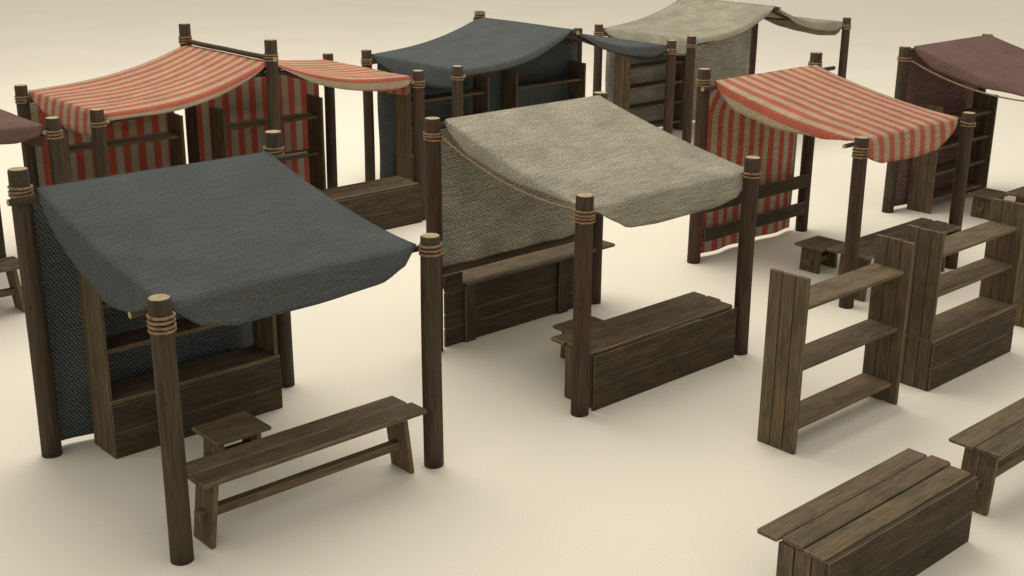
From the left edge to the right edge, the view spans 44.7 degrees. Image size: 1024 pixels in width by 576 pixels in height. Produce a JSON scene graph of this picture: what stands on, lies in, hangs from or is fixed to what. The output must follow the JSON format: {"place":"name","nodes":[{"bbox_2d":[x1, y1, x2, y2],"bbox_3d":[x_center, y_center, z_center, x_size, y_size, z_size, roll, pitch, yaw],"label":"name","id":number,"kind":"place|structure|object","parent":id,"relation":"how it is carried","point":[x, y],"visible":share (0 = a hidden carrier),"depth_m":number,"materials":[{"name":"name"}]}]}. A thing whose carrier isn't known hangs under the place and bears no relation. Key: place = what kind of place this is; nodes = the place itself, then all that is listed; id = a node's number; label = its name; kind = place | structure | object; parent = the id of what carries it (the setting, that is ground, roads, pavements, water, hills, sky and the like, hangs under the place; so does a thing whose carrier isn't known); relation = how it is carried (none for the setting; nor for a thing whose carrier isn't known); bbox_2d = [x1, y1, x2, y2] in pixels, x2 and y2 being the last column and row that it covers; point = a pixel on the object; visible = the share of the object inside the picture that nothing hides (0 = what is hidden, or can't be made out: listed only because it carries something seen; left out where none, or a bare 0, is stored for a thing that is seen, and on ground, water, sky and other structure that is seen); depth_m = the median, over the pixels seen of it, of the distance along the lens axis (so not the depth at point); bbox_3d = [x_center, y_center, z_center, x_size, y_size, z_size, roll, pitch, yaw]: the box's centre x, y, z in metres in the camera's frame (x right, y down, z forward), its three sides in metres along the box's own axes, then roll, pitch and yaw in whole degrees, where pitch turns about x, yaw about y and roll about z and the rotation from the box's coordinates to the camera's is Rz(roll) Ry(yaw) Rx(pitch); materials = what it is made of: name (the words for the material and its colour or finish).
{"place":"outdoors","nodes":[
{"label":"outdoors","id":0,"kind":"place"},
{"bbox_2d":[0,0,1023,575],"bbox_3d":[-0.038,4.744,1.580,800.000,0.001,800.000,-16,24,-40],"label":"ground","id":1,"kind":"structure","parent":0,"point":[690,474],"depth_m":12.20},
{"bbox_2d":[0,256,24,312],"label":"bench","id":2,"kind":"object","parent":1,"relation":"on","point":[9,266],"visible":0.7,"depth_m":14.71,"materials":[{"name":"brown wood"}]},
{"bbox_2d":[0,109,66,257],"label":"market stall","id":3,"kind":"object","parent":1,"relation":"on","point":[15,129],"visible":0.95,"depth_m":14.59,"materials":[{"name":"brown wood"}]},
{"bbox_2d":[62,112,185,182],"bbox_3d":[-5.489,-1.537,17.645,1.742,1.683,0.410,-16,24,-40],"label":"shelf rack","id":4,"kind":"object","parent":1,"relation":"on","point":[174,134],"visible":0.3,"depth_m":17.75,"materials":[{"name":"brown wood"}]},
{"bbox_2d":[76,270,282,458],"bbox_3d":[-3.032,0.505,11.573,1.747,1.682,0.434,-16,24,-40],"label":"shelf rack","id":5,"kind":"object","parent":1,"relation":"on","point":[249,381],"visible":0.62,"depth_m":11.42,"materials":[{"name":"brown wood"}]},
{"bbox_2d":[14,23,425,220],"bbox_3d":[-4.004,-2.196,17.747,5.127,2.891,2.581,-16,24,-40],"label":"market stall","id":6,"kind":"object","parent":1,"relation":"on","point":[195,82],"visible":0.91,"depth_m":17.64,"materials":[{"name":"fabric"}]},
{"bbox_2d":[6,130,443,565],"bbox_3d":[-2.375,0.272,10.789,2.935,2.631,2.650,-16,24,-40],"label":"market stall","id":7,"kind":"object","parent":1,"relation":"on","point":[235,247],"visible":0.96,"depth_m":10.41,"materials":[{"name":"grey fabric"}]},
{"bbox_2d":[192,411,271,456],"bbox_3d":[-2.466,1.390,11.008,0.551,0.368,0.450,-16,24,-40],"label":"stool","id":8,"kind":"object","parent":1,"relation":"on","point":[217,435],"visible":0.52,"depth_m":10.92,"materials":[{"name":"brown wood"}]},
{"bbox_2d":[209,94,325,189],"bbox_3d":[-3.722,-2.028,19.162,1.742,1.683,0.410,-16,24,-40],"label":"shelf rack","id":9,"kind":"object","parent":1,"relation":"on","point":[220,127],"visible":0.5,"depth_m":19.40,"materials":[{"name":"brown wood"}]},
{"bbox_2d":[186,396,426,549],"bbox_3d":[-1.683,1.502,10.306,2.155,0.612,0.460,-16,24,-40],"label":"bench","id":10,"kind":"object","parent":1,"relation":"on","point":[207,475],"visible":0.94,"depth_m":10.13,"materials":[{"name":"brown wood"}]},
{"bbox_2d":[320,176,421,229],"bbox_3d":[-2.364,-1.130,18.205,2.225,0.604,0.625,-16,24,-40],"label":"counter","id":11,"kind":"object","parent":1,"relation":"on","point":[389,203],"visible":0.48,"depth_m":18.30,"materials":[{"name":"brown wood"}]},
{"bbox_2d":[395,75,488,180],"bbox_3d":[-1.157,-2.697,21.233,1.747,1.682,0.434,-16,24,-40],"label":"shelf rack","id":12,"kind":"object","parent":1,"relation":"on","point":[479,91],"visible":0.35,"depth_m":20.80,"materials":[{"name":"brown wood"}]},
{"bbox_2d":[361,11,676,181],"bbox_3d":[0.193,-3.273,21.363,5.072,2.715,2.566,-16,24,-40],"label":"market stall","id":13,"kind":"object","parent":1,"relation":"on","point":[455,62],"visible":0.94,"depth_m":20.84,"materials":[{"name":"fabric"}]},
{"bbox_2d":[443,240,614,346],"bbox_3d":[0.140,-0.040,14.634,2.640,0.830,0.440,-16,24,-40],"label":"back counter","id":14,"kind":"object","parent":1,"relation":"on","point":[483,300],"visible":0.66,"depth_m":14.31,"materials":[{"name":"brown wood"}]},
{"bbox_2d":[501,60,585,109],"bbox_3d":[0.586,-3.234,22.886,1.742,1.683,0.410,-16,24,-40],"label":"shelf rack","id":15,"kind":"object","parent":1,"relation":"on","point":[575,79],"visible":0.38,"depth_m":22.59,"materials":[{"name":"brown wood"}]},
{"bbox_2d":[553,316,602,358],"bbox_3d":[0.786,0.572,13.545,0.551,0.368,0.450,-16,24,-40],"label":"stool","id":16,"kind":"object","parent":1,"relation":"on","point":[565,327],"visible":0.16,"depth_m":13.49,"materials":[{"name":"brown wood"}]},
{"bbox_2d":[423,91,761,416],"bbox_3d":[0.841,-0.525,13.331,2.695,2.586,2.444,-16,24,-40],"label":"market stall","id":17,"kind":"object","parent":1,"relation":"on","point":[500,185],"visible":1,"depth_m":13.09,"materials":[{"name":"beige fabric"}]},
{"bbox_2d":[551,292,736,410],"bbox_3d":[1.413,0.621,13.039,2.225,0.604,0.625,-16,24,-40],"label":"counter","id":18,"kind":"object","parent":1,"relation":"on","point":[632,354],"visible":0.84,"depth_m":12.78,"materials":[{"name":"brown wood"}]},
{"bbox_2d":[613,53,685,129],"bbox_3d":[2.780,-3.911,24.974,1.741,1.682,0.410,-16,24,-40],"label":"shelf rack","id":19,"kind":"object","parent":1,"relation":"on","point":[623,86],"visible":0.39,"depth_m":24.76,"materials":[{"name":"brown wood"}]},
{"bbox_2d":[593,0,850,143],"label":"market stall","id":20,"kind":"object","parent":1,"relation":"on","point":[718,38],"visible":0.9,"depth_m":24.58,"materials":[{"name":"beige fabric"}]},
{"bbox_2d":[794,235,843,273],"bbox_3d":[4.105,-0.435,16.649,0.551,0.368,0.450,-16,24,-40],"label":"stool","id":21,"kind":"object","parent":1,"relation":"on","point":[815,253],"visible":0.94,"depth_m":16.56,"materials":[{"name":"brown wood"}]},
{"bbox_2d":[687,52,975,308],"bbox_3d":[4.234,-1.574,16.507,2.940,2.621,2.645,-16,24,-40],"label":"market stall","id":22,"kind":"object","parent":1,"relation":"on","point":[766,117],"visible":0.98,"depth_m":16.32,"materials":[{"name":"fabric"}]},
{"bbox_2d":[757,234,915,454],"bbox_3d":[3.070,0.493,11.754,1.742,1.683,0.410,-16,24,-40],"label":"shelf rack","id":23,"kind":"object","parent":1,"relation":"on","point":[786,414],"visible":1,"depth_m":11.65,"materials":[{"name":"brown wood"}]},
{"bbox_2d":[757,448,976,575],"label":"counter","id":24,"kind":"object","parent":1,"relation":"on","point":[907,512],"visible":1,"depth_m":9.17,"materials":[{"name":"brown wood"}]},
{"bbox_2d":[827,217,961,301],"bbox_3d":[4.927,-0.370,16.069,2.243,0.622,0.580,-16,24,-40],"label":"table","id":25,"kind":"object","parent":1,"relation":"on","point":[866,250],"visible":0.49,"depth_m":15.93,"materials":[{"name":"brown wood"}]},
{"bbox_2d":[882,33,1023,212],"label":"market stall","id":26,"kind":"object","parent":1,"relation":"on","point":[950,76],"visible":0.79,"depth_m":19.18,"materials":[{"name":"red fabric"}]},
{"bbox_2d":[907,92,998,213],"bbox_3d":[7.035,-2.178,19.874,1.741,1.682,0.410,-16,24,-40],"label":"shelf rack","id":27,"kind":"object","parent":1,"relation":"on","point":[923,193],"visible":0.66,"depth_m":19.98,"materials":[{"name":"brown wood"}]},
{"bbox_2d":[900,198,1023,391],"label":"shelf rack","id":28,"kind":"object","parent":1,"relation":"on","point":[942,348],"visible":0.95,"depth_m":13.07,"materials":[{"name":"brown wood"}]},
{"bbox_2d":[948,397,1023,515],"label":"bench","id":29,"kind":"object","parent":1,"relation":"on","point":[989,442],"visible":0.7,"depth_m":10.30,"materials":[{"name":"brown wood"}]},
{"bbox_2d":[967,188,1008,219],"bbox_3d":[7.378,-1.298,19.320,0.551,0.368,0.450,-16,24,-40],"label":"stool","id":30,"kind":"object","parent":1,"relation":"on","point":[981,202],"visible":0.73,"depth_m":19.18,"materials":[{"name":"brown wood"}]},
{"bbox_2d":[1005,186,1023,202],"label":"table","id":31,"kind":"object","parent":1,"relation":"on","point":[1018,193],"visible":0.46,"depth_m":18.28,"materials":[{"name":"brown wood"}]},
{"bbox_2d":[1014,239,1023,327],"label":"shelf rack","id":32,"kind":"object","parent":1,"relation":"on","point":[1019,303],"visible":0.67,"depth_m":14.52,"materials":[{"name":"brown wood"}]}
]}

